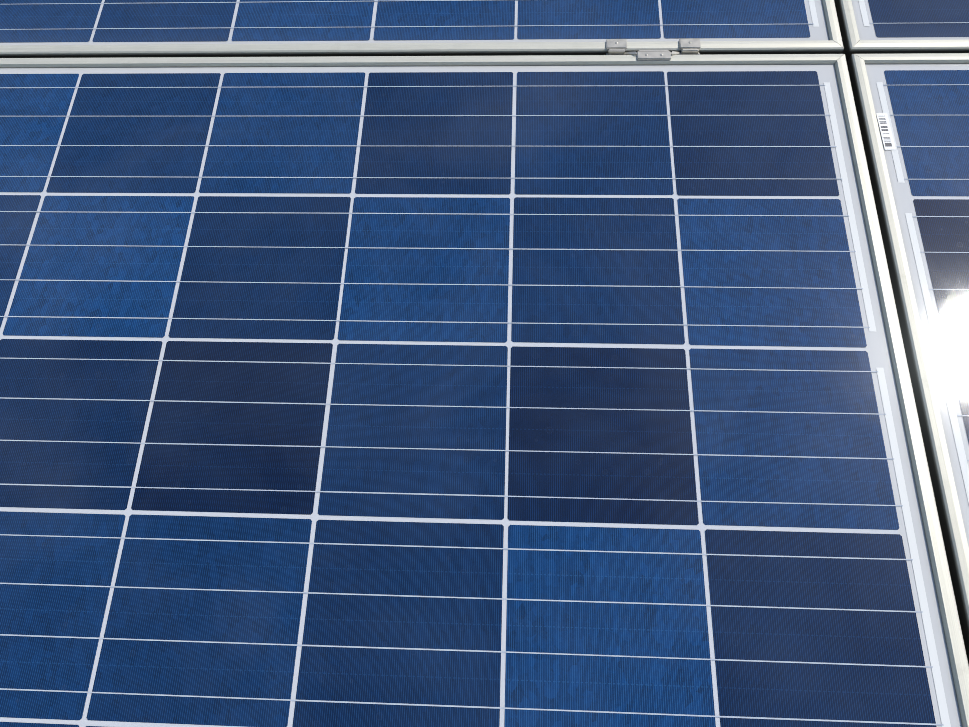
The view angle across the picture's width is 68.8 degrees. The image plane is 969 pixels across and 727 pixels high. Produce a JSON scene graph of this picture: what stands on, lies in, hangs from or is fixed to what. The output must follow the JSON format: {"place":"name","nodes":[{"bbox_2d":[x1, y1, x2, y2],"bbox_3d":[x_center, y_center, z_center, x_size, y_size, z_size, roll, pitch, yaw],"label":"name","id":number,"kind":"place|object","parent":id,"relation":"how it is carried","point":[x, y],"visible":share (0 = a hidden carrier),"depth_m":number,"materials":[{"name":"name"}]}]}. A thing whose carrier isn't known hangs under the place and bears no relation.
{"place":"outdoors","nodes":[
{"label":"outdoors","id":0,"kind":"place"},
{"bbox_3d":[0.422,-0.434,1.492,6.455,1.613,2.432,1,53,3],"label":"rack","id":1,"kind":"object","parent":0,"visible":0},
{"bbox_2d":[0,0,843,57],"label":"solar panel","id":2,"kind":"object","parent":1,"relation":"on","point":[150,28],"visible":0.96,"depth_m":0.79,"materials":[{"name":"glass"}]},
{"bbox_2d":[0,54,968,726],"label":"solar panel","id":3,"kind":"object","parent":1,"relation":"on","point":[456,390],"visible":1,"depth_m":0.62,"materials":[{"name":"glass"}]},
{"bbox_2d":[606,38,700,59],"bbox_3d":[0.181,-0.335,0.762,0.100,0.012,0.029,1,68,3],"label":"mounting clamp","id":4,"kind":"object","parent":3,"relation":"on","point":[691,46],"visible":1,"depth_m":0.76,"materials":[{"name":"silver metal"}]},
{"bbox_2d":[834,0,968,61],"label":"solar panel","id":5,"kind":"object","parent":1,"relation":"on","point":[898,26],"visible":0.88,"depth_m":0.76,"materials":[{"name":"glass"}]},
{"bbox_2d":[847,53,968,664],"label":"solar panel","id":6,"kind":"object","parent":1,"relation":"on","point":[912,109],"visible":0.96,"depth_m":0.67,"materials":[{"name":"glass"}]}
]}

